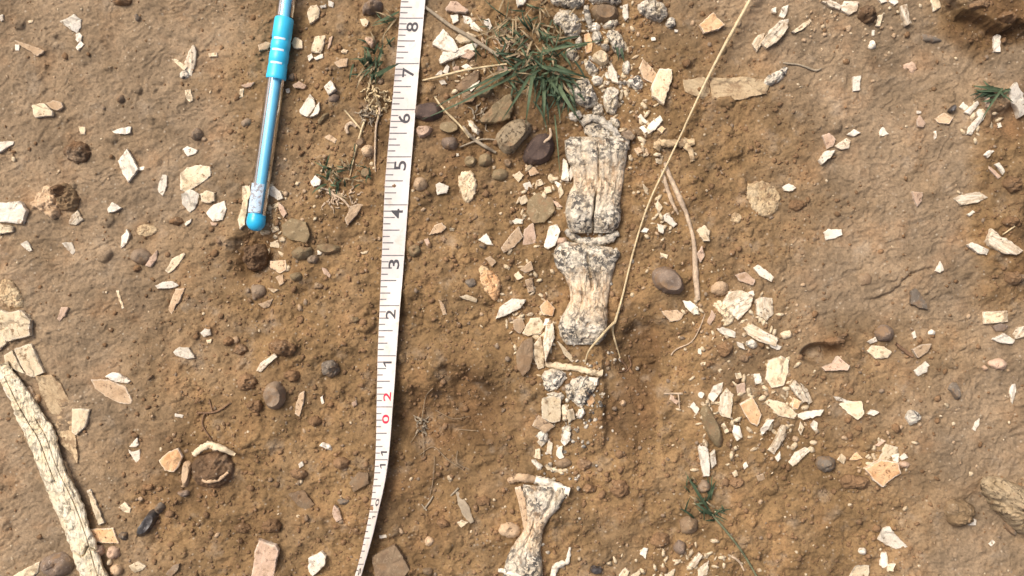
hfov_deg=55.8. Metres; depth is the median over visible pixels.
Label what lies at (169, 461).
bone fragment
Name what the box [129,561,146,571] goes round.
bone fragment
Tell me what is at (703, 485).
pebble
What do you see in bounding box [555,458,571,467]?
pebble
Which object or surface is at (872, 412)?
bone fragment
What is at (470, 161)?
rock
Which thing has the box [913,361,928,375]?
bone fragment
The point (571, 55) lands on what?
knobbly bone
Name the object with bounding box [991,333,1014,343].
bone fragment
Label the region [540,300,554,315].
bone fragment
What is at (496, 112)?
flat stone
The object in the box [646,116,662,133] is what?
bone fragment
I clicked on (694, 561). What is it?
bone fragment
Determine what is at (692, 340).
dead twig
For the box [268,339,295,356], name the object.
dirt clod
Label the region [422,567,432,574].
pebble
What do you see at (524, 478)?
curved bone
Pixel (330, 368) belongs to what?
pebble
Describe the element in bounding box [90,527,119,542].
bone fragment
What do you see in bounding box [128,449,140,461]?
bone fragment
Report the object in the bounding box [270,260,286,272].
bone fragment
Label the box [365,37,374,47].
knobbly bone
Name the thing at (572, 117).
knobbly bone
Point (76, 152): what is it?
dirt clod
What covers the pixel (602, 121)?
curved bone
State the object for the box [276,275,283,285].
bone fragment
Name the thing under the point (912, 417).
knobbly bone
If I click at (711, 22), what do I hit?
bone fragment
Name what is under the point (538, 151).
rock
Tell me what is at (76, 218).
bone fragment
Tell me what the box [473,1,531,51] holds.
dry grass
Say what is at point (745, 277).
bone fragment
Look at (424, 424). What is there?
withered seedling
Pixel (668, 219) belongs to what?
bone fragment
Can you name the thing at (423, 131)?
rock
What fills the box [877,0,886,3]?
bone fragment
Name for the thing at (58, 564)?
pebble
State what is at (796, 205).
dirt clod
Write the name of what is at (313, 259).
pebble
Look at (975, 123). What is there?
bone fragment
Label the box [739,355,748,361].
pebble
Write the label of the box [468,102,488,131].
leaf litter
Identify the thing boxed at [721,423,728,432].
bone fragment
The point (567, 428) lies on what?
knobbly bone
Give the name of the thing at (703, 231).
bone fragment
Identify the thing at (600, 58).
rock
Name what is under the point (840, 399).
bone fragment
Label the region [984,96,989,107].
bone fragment
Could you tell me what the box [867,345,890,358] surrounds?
bone fragment
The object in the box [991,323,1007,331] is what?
stone flake
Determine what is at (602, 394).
bone grit
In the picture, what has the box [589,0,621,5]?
knobbly bone
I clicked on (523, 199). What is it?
bone fragment
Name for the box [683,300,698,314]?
bone fragment
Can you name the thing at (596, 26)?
knobbly bone
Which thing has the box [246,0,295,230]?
pen
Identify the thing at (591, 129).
knobbly bone
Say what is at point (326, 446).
knobbly bone
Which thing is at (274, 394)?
rock
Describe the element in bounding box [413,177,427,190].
pebble
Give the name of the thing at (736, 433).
bone fragment
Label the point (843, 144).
bone fragment
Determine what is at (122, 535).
pebble
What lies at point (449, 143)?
pebble
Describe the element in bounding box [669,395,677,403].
bone fragment
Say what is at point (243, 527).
dirt clod
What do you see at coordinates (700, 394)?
bone fragment
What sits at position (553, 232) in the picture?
bone fragment
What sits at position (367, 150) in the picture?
pebble
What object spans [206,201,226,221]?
bone fragment
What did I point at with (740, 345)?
bone fragment
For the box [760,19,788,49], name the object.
bone fragment
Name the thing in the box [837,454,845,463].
bone fragment
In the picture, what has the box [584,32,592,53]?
bone fragment
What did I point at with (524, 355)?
flat stone
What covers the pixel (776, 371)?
bone fragment
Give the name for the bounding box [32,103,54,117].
bone fragment
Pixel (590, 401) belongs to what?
bone fragment
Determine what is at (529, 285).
bone fragment
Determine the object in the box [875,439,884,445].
bone fragment
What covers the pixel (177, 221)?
dirt clod
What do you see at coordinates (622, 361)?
dead twig
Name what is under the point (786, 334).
pebble
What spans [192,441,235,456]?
curved bone
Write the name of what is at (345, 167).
grass tuft
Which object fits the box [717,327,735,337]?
bone fragment
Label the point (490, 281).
bone plate
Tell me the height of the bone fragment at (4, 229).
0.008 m
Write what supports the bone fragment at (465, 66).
on the ground at (150, 68)
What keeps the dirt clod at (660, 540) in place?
on the ground at (150, 68)
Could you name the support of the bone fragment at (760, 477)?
on the ground at (150, 68)
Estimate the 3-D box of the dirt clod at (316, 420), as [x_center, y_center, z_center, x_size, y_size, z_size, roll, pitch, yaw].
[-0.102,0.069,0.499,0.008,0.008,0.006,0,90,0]
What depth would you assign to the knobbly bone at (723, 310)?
0.50 m
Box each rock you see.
[136,509,158,536]
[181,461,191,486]
[263,381,285,409]
[317,243,340,253]
[356,138,364,147]
[361,167,370,178]
[415,102,442,121]
[416,126,432,137]
[464,156,476,166]
[476,84,493,97]
[495,119,531,154]
[497,65,508,75]
[504,158,511,167]
[522,133,554,164]
[590,565,602,573]
[591,4,617,22]
[592,50,608,66]
[652,266,683,293]
[700,405,722,447]
[947,104,956,113]
[948,382,960,399]
[1003,521,1016,535]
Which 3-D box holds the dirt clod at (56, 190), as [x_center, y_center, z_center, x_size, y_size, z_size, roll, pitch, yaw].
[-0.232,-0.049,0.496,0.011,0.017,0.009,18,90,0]
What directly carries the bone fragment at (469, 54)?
on the ground at (150, 68)
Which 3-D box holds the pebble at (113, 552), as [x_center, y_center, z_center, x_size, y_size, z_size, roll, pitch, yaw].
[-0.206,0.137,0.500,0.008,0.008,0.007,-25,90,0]
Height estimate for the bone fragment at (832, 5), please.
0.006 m
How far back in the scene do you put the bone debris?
0.50 m
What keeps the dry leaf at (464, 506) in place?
on the ground at (150, 68)
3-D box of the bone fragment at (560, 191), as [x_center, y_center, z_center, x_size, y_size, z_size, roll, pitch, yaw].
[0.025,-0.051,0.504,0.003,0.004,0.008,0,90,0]
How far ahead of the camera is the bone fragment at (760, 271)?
0.50 m
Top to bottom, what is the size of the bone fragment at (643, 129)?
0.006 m
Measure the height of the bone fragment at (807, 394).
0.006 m
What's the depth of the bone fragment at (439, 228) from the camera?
0.50 m
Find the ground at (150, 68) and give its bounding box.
[0,0,1023,575]
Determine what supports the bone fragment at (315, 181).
on the ground at (150, 68)
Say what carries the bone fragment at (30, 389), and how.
on the long bone at (36, 426)
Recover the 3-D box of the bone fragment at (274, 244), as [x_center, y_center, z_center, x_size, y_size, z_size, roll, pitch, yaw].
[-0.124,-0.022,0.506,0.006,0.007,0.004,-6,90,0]
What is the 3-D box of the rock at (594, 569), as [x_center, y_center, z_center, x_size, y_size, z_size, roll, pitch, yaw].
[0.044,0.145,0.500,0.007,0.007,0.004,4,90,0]
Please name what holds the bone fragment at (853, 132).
on the ground at (150, 68)
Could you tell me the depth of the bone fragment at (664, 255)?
0.50 m
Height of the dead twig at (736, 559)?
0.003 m
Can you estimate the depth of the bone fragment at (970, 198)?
0.50 m
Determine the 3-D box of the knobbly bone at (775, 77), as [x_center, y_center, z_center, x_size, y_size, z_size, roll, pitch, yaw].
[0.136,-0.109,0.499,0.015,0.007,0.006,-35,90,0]
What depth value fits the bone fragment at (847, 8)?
0.50 m
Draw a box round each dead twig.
[197,399,230,441]
[318,160,349,207]
[344,109,364,175]
[344,121,356,133]
[374,92,380,171]
[410,388,468,457]
[420,429,476,493]
[421,488,458,510]
[422,63,506,80]
[425,5,498,56]
[434,96,468,137]
[459,125,496,153]
[544,128,551,142]
[619,356,631,372]
[664,392,682,407]
[671,314,704,355]
[728,554,744,570]
[783,62,821,71]
[895,342,913,357]
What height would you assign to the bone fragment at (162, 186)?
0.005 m
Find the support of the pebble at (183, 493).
on the ground at (150, 68)
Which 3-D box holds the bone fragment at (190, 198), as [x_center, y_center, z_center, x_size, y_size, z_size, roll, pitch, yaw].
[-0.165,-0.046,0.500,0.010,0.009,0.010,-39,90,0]
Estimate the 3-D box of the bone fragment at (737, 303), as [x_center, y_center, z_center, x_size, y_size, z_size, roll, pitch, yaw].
[0.116,0.008,0.501,0.014,0.010,0.015,25,90,0]
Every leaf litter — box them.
[321,185,362,211]
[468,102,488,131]
[481,28,530,62]
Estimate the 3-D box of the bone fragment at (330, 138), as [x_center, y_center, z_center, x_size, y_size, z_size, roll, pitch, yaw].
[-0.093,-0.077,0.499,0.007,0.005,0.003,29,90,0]
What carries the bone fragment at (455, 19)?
on the ground at (150, 68)
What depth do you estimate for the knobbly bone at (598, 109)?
0.50 m
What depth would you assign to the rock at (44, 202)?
0.50 m
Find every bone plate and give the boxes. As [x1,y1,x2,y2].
[0,279,23,308]
[136,224,157,236]
[458,171,476,202]
[480,270,500,300]
[746,181,780,216]
[903,61,916,72]
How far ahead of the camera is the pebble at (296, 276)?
0.50 m
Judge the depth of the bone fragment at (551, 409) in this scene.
0.50 m
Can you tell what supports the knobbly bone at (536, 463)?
on the ground at (150, 68)
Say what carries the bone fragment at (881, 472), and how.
on the ground at (150, 68)
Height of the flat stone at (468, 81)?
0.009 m
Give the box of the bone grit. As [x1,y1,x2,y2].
[536,3,638,553]
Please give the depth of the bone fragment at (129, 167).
0.50 m
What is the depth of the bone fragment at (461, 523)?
0.50 m
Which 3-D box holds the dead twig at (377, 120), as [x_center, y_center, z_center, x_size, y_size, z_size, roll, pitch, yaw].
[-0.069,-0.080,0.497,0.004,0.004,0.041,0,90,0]
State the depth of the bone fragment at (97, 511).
0.50 m
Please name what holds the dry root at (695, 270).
on the ground at (150, 68)
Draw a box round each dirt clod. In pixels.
[50,184,64,197]
[63,140,91,164]
[111,0,132,5]
[133,265,141,271]
[169,217,183,225]
[191,451,234,487]
[223,336,233,345]
[233,343,247,354]
[234,522,251,532]
[236,373,257,390]
[242,243,268,271]
[245,399,262,412]
[261,518,281,532]
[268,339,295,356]
[284,370,299,381]
[290,468,307,478]
[307,415,321,425]
[333,457,349,469]
[369,505,382,511]
[436,518,449,527]
[476,496,489,505]
[577,458,591,470]
[582,483,595,492]
[609,480,629,497]
[650,532,669,547]
[716,341,732,357]
[729,477,743,488]
[788,199,803,210]
[824,337,844,345]
[838,474,871,488]
[857,5,876,23]
[968,0,989,11]
[998,11,1016,22]
[1001,216,1019,226]
[1002,176,1022,192]
[1004,271,1023,284]
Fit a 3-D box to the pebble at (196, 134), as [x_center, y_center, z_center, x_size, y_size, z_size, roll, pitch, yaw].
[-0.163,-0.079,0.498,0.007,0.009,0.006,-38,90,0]
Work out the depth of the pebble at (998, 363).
0.50 m
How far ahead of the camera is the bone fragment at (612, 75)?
0.50 m
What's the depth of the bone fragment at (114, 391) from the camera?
0.50 m
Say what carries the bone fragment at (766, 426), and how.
on the ground at (150, 68)
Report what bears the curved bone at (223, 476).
on the dirt clod at (211, 465)
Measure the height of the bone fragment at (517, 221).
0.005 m
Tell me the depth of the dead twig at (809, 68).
0.50 m
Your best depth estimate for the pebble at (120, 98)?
0.50 m
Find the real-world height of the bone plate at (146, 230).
0.005 m
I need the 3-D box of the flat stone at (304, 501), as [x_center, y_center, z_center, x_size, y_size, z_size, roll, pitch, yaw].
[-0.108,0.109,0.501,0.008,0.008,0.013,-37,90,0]
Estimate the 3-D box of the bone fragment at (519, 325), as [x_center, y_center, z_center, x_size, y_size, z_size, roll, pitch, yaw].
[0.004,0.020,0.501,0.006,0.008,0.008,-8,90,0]
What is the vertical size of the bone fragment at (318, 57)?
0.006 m
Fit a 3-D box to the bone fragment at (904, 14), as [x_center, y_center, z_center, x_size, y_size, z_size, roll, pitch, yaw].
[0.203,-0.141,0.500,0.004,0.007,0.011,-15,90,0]
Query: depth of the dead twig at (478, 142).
0.50 m
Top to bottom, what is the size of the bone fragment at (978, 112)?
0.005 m
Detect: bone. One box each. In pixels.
[0,361,108,575]
[180,70,189,78]
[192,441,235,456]
[201,471,228,483]
[319,442,331,450]
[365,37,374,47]
[467,120,478,134]
[498,568,520,575]
[503,485,566,575]
[507,473,535,483]
[531,459,542,469]
[534,475,569,495]
[537,431,547,442]
[542,368,565,391]
[544,463,566,472]
[545,362,602,377]
[546,391,563,400]
[550,0,584,8]
[550,547,570,575]
[553,9,580,38]
[554,241,619,344]
[561,404,567,420]
[562,425,570,433]
[564,229,619,245]
[565,136,629,232]
[565,383,574,399]
[566,48,576,60]
[568,110,582,121]
[569,77,598,109]
[570,376,598,405]
[575,35,581,49]
[576,409,584,418]
[579,114,621,137]
[583,5,592,28]
[583,122,611,136]
[585,61,598,74]
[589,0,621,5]
[589,22,600,32]
[591,31,601,44]
[591,76,602,85]
[592,104,603,115]
[601,44,609,51]
[602,20,618,28]
[603,87,618,114]
[606,30,624,57]
[610,117,619,128]
[622,61,629,74]
[626,75,642,89]
[637,0,667,22]
[652,137,694,161]
[665,17,675,28]
[714,300,733,323]
[746,339,756,348]
[764,67,787,85]
[868,40,875,48]
[905,410,920,424]
[979,476,1023,534]
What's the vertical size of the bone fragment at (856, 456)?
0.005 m
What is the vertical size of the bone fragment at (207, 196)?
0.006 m
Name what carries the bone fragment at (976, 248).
on the ground at (150, 68)
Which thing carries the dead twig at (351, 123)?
on the ground at (150, 68)
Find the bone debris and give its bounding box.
[0,1,1019,575]
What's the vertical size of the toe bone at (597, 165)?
0.015 m
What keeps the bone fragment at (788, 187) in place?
on the ground at (150, 68)
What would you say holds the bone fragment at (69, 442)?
on the ground at (150, 68)
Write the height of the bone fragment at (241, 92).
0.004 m
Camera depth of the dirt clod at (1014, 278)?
0.49 m
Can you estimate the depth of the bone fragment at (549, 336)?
0.50 m
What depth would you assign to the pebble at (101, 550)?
0.50 m
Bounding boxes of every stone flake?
[166,563,179,575]
[621,130,634,140]
[909,288,928,309]
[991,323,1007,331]
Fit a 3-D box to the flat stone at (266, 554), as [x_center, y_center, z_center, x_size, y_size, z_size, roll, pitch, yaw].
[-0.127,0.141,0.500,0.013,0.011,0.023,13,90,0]
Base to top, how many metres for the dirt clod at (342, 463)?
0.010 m
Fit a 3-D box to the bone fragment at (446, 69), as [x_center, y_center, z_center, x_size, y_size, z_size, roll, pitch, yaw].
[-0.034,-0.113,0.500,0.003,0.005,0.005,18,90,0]
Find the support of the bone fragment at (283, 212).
on the ground at (150, 68)
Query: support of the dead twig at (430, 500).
on the ground at (150, 68)
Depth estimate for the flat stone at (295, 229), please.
0.50 m
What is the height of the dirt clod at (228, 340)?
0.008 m
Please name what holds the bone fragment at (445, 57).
on the ground at (150, 68)
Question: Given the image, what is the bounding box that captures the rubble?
[0,0,1023,575]
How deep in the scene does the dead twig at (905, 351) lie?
0.50 m
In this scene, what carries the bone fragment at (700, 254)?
on the ground at (150, 68)
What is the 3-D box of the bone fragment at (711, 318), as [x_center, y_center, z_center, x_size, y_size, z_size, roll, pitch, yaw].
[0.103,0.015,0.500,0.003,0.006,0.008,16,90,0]
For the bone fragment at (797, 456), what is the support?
on the ground at (150, 68)
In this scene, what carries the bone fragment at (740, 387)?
on the ground at (150, 68)
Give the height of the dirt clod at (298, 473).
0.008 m
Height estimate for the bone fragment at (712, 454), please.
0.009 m
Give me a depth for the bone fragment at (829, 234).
0.50 m
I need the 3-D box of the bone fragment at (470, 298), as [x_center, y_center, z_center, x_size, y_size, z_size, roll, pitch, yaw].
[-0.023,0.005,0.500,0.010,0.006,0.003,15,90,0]
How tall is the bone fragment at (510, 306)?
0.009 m
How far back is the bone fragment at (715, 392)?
0.50 m
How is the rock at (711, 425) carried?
on the ground at (150, 68)
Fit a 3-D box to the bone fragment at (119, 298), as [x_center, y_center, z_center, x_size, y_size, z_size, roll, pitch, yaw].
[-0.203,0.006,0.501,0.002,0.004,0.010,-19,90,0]
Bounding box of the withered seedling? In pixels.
[413,415,428,435]
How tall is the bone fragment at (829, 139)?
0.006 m
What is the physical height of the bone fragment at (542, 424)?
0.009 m
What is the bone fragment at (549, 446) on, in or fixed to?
on the ground at (150, 68)
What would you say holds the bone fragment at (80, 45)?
on the ground at (150, 68)
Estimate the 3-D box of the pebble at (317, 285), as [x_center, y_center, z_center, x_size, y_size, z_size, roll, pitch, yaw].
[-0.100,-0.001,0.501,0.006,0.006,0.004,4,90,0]
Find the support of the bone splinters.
on the ground at (150, 68)
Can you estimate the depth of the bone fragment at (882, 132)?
0.50 m
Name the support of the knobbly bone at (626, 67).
on the ground at (150, 68)
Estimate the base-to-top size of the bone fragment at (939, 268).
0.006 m
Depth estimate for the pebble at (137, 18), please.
0.50 m
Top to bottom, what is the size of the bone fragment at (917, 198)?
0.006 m
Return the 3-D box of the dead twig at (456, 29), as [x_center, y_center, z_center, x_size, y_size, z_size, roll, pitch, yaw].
[-0.026,-0.132,0.497,0.046,0.005,0.003,34,90,0]
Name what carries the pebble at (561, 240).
on the ground at (150, 68)
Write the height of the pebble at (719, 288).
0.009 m
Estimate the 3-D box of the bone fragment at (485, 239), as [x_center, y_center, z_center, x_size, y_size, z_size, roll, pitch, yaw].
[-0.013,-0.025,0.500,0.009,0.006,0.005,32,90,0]
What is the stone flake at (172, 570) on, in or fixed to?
on the ground at (150, 68)
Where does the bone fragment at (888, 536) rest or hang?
on the ground at (150, 68)
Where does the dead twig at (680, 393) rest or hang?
on the ground at (150, 68)
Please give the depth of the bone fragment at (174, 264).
0.50 m
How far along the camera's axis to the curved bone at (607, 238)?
0.50 m
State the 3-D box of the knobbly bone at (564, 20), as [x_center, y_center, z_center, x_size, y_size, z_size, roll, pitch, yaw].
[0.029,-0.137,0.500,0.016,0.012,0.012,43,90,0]
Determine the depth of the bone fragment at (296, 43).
0.50 m
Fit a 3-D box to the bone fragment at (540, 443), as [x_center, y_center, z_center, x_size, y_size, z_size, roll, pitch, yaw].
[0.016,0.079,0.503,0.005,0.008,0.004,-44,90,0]
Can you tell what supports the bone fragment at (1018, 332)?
on the ground at (150, 68)
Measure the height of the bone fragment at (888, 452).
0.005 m
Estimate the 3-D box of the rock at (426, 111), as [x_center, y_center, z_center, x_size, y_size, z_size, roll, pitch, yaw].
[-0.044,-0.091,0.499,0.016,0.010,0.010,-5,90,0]
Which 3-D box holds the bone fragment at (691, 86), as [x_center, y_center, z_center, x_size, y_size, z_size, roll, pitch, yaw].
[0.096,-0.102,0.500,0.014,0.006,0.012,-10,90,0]
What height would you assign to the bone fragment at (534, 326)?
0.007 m
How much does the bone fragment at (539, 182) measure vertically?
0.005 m
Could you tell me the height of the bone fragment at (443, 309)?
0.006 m
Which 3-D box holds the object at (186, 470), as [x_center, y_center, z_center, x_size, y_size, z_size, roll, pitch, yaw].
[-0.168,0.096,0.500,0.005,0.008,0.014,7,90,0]
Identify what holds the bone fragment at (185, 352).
on the ground at (150, 68)
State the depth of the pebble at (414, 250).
0.50 m
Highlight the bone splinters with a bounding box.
[260,1,1002,575]
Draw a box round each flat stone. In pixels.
[251,538,279,575]
[282,218,310,242]
[289,490,314,508]
[349,471,368,491]
[372,543,409,575]
[439,121,457,132]
[445,1,468,14]
[455,70,479,91]
[461,91,475,103]
[479,94,513,123]
[516,337,532,375]
[526,192,554,223]
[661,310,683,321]
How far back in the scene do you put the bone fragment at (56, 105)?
0.50 m
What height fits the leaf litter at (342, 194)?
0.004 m
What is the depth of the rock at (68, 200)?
0.49 m
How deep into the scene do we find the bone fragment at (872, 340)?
0.50 m
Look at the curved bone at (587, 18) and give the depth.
0.50 m
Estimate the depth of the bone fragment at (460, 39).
0.50 m
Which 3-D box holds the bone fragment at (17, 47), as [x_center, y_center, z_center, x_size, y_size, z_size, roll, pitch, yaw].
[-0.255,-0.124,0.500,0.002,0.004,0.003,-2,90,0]
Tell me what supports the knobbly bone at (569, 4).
on the ground at (150, 68)
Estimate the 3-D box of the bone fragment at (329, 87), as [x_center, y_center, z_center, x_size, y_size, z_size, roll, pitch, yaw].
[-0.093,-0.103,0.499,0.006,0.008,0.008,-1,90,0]
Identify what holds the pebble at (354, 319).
on the ground at (150, 68)
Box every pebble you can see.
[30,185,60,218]
[34,394,40,402]
[40,552,73,575]
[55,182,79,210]
[96,545,104,555]
[106,546,119,558]
[110,564,122,575]
[116,95,124,102]
[118,532,127,539]
[130,248,151,264]
[134,14,140,21]
[154,502,165,513]
[178,490,189,496]
[190,127,202,140]
[241,118,250,126]
[251,284,265,298]
[287,73,294,80]
[290,272,301,280]
[291,246,312,259]
[307,255,318,263]
[313,282,323,288]
[318,112,328,124]
[321,360,339,376]
[328,94,339,101]
[337,498,348,504]
[350,316,359,322]
[361,145,373,156]
[362,0,382,15]
[408,244,420,256]
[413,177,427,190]
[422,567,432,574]
[425,536,433,545]
[441,137,457,149]
[465,278,476,287]
[478,153,491,166]
[492,168,507,180]
[499,522,520,537]
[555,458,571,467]
[556,237,566,244]
[620,400,625,405]
[673,540,685,554]
[680,516,697,533]
[697,479,710,492]
[711,281,728,295]
[730,212,741,222]
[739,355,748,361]
[780,330,791,338]
[815,456,835,472]
[858,273,871,285]
[858,548,865,554]
[874,325,893,340]
[899,461,909,467]
[921,34,940,43]
[928,329,934,334]
[944,499,975,526]
[988,358,1006,369]
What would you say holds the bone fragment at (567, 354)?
on the ground at (150, 68)
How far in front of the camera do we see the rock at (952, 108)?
0.50 m
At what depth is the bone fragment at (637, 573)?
0.50 m
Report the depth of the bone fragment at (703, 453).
0.50 m
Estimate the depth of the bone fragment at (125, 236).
0.50 m
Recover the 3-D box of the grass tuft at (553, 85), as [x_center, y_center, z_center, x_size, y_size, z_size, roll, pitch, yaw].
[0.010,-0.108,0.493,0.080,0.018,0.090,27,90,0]
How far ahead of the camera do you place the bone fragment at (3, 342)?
0.50 m
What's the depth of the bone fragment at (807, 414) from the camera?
0.50 m
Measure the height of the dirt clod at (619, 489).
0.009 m
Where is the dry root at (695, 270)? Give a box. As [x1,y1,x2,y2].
[660,161,699,299]
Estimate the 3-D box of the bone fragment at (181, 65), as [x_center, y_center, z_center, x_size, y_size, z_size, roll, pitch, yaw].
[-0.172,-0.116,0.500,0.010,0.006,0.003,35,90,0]
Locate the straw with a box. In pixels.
[585,0,751,363]
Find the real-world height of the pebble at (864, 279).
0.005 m
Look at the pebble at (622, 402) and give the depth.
0.50 m
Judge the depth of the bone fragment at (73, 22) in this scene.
0.50 m
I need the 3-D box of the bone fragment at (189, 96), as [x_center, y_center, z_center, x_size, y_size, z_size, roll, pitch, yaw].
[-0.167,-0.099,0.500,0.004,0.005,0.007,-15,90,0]
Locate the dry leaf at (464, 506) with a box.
[456,491,473,523]
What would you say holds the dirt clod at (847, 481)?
on the ground at (150, 68)
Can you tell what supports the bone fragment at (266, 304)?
on the ground at (150, 68)
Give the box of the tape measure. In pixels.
[355,0,424,575]
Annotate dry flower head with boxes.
[354,104,381,126]
[360,80,391,122]
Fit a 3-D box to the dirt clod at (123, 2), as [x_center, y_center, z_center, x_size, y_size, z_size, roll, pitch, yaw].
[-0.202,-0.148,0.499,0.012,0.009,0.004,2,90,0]
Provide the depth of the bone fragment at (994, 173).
0.50 m
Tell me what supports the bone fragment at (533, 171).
on the ground at (150, 68)
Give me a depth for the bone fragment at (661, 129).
0.50 m
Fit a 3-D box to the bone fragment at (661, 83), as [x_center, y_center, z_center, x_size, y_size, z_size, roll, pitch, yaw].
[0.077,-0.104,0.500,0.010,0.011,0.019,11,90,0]
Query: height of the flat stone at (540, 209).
0.011 m
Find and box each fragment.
[0,141,14,152]
[0,201,28,224]
[0,224,14,234]
[0,309,32,341]
[0,334,7,349]
[4,350,25,373]
[14,343,44,376]
[14,561,40,575]
[15,44,19,50]
[16,41,44,56]
[21,241,32,250]
[26,386,37,403]
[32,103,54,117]
[35,375,68,414]
[46,100,64,110]
[56,416,78,463]
[57,307,68,320]
[60,14,81,32]
[62,242,74,254]
[63,460,74,483]
[69,210,83,224]
[71,408,90,435]
[75,33,82,42]
[76,41,84,50]
[79,127,85,134]
[87,489,105,524]
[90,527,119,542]
[91,379,131,403]
[105,372,130,382]
[107,202,121,212]
[112,127,131,134]
[116,291,123,308]
[118,149,138,182]
[119,502,130,512]
[121,229,130,248]
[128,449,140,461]
[129,438,138,446]
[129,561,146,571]
[145,250,157,266]
[155,281,178,288]
[158,175,167,195]
[159,448,183,471]
[165,253,184,272]
[169,288,184,313]
[172,59,186,69]
[173,347,195,358]
[180,165,210,190]
[181,189,199,211]
[183,146,197,155]
[184,45,196,75]
[185,89,192,101]
[200,190,214,203]
[200,328,211,336]
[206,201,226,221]
[208,53,217,56]
[238,185,250,229]
[239,89,243,97]
[241,82,254,87]
[256,353,277,371]
[258,42,270,51]
[259,299,272,307]
[266,183,283,200]
[270,240,278,247]
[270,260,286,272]
[271,226,278,232]
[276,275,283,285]
[278,202,286,216]
[291,37,302,48]
[293,81,306,88]
[295,390,304,416]
[299,94,315,116]
[307,5,319,24]
[308,53,313,61]
[308,550,326,575]
[309,102,319,117]
[310,175,320,186]
[311,35,325,53]
[314,54,323,60]
[322,268,330,277]
[324,80,336,95]
[325,134,336,142]
[327,36,332,49]
[328,0,333,7]
[332,504,342,521]
[335,58,347,67]
[345,204,362,224]
[360,18,368,26]
[429,223,445,234]
[432,29,458,51]
[436,182,448,194]
[438,299,446,314]
[439,43,477,64]
[443,65,449,73]
[450,14,458,23]
[455,32,477,43]
[457,520,467,527]
[459,295,476,301]
[461,49,474,59]
[461,64,471,71]
[462,15,482,31]
[478,233,492,244]
[479,266,488,274]
[484,18,491,29]
[485,256,495,266]
[495,298,525,318]
[501,226,522,252]
[513,171,523,181]
[513,218,522,223]
[513,318,525,332]
[514,271,522,279]
[515,486,526,529]
[516,0,526,7]
[518,195,527,204]
[520,262,533,272]
[522,317,543,335]
[523,182,531,189]
[523,223,535,244]
[525,165,538,175]
[525,278,533,292]
[532,414,554,432]
[533,337,543,369]
[534,448,540,458]
[536,179,543,185]
[537,440,544,446]
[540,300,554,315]
[541,396,560,422]
[543,323,554,361]
[544,186,551,193]
[544,224,559,249]
[546,440,552,453]
[553,201,561,207]
[556,445,563,458]
[557,341,573,361]
[558,185,563,196]
[561,158,568,181]
[561,430,570,445]
[566,409,574,422]
[569,167,572,180]
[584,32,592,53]
[587,394,594,405]
[589,377,597,384]
[608,65,617,83]
[619,567,628,575]
[622,4,628,20]
[631,570,640,575]
[634,147,641,153]
[638,114,647,123]
[639,59,656,82]
[639,126,647,132]
[640,547,647,558]
[643,184,647,194]
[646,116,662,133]
[650,68,671,105]
[655,156,662,163]
[655,201,662,213]
[657,126,664,133]
[657,224,663,232]
[660,252,667,258]
[663,213,676,226]
[664,569,674,575]
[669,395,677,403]
[683,77,710,98]
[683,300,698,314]
[688,552,702,567]
[690,402,698,413]
[696,225,709,240]
[697,246,704,261]
[697,560,708,575]
[698,392,703,397]
[698,444,709,475]
[699,12,724,33]
[707,310,715,324]
[708,76,769,99]
[708,382,722,401]
[709,449,716,468]
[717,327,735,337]
[718,388,732,418]
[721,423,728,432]
[722,290,752,319]
[732,425,741,440]
[735,272,754,284]
[735,373,741,378]
[736,342,744,348]
[736,383,744,393]
[739,397,760,425]
[743,324,778,346]
[751,33,764,51]
[753,265,773,281]
[753,373,761,384]
[754,297,773,320]
[757,474,764,480]
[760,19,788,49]
[760,419,773,434]
[765,356,788,387]
[765,399,796,418]
[768,425,786,453]
[770,344,781,349]
[771,7,776,13]
[775,451,780,461]
[778,5,787,18]
[782,184,795,191]
[788,447,809,465]
[789,380,808,401]
[791,19,810,33]
[791,397,800,408]
[797,409,823,419]
[798,421,803,434]
[800,383,811,403]
[810,420,817,429]
[818,150,834,164]
[821,0,841,10]
[821,133,835,148]
[821,356,849,370]
[823,229,841,239]
[833,138,849,149]
[833,396,848,402]
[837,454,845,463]
[839,401,863,419]
[840,1,858,15]
[847,129,859,136]
[849,452,861,459]
[849,565,868,575]
[852,76,860,91]
[863,459,900,486]
[866,410,878,415]
[867,337,876,343]
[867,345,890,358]
[875,14,882,26]
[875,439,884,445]
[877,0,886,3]
[877,526,906,548]
[879,126,888,136]
[879,444,897,459]
[879,552,887,567]
[887,563,895,571]
[888,0,897,5]
[892,453,898,461]
[899,4,910,26]
[899,453,907,459]
[911,191,922,206]
[911,344,930,357]
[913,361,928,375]
[916,115,925,127]
[930,0,940,11]
[933,113,952,123]
[935,261,943,272]
[953,192,987,205]
[959,102,968,110]
[963,101,978,115]
[966,116,982,134]
[966,242,988,254]
[972,418,979,430]
[975,109,984,119]
[982,311,1007,323]
[983,150,993,157]
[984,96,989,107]
[985,228,1022,254]
[988,166,1000,178]
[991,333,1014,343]
[992,34,1000,52]
[994,163,1004,174]
[1008,82,1023,118]
[1009,384,1015,403]
[1012,326,1023,338]
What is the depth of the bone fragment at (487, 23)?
0.50 m
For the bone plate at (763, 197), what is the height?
0.006 m
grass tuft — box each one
[312,144,370,198]
[349,9,399,88]
[424,0,624,170]
[679,474,756,575]
[970,80,1013,120]
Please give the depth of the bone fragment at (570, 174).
0.50 m
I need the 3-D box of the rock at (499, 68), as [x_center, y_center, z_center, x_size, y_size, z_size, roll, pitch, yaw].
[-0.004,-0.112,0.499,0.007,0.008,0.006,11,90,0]
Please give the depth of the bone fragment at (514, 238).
0.50 m
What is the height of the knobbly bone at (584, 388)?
0.010 m

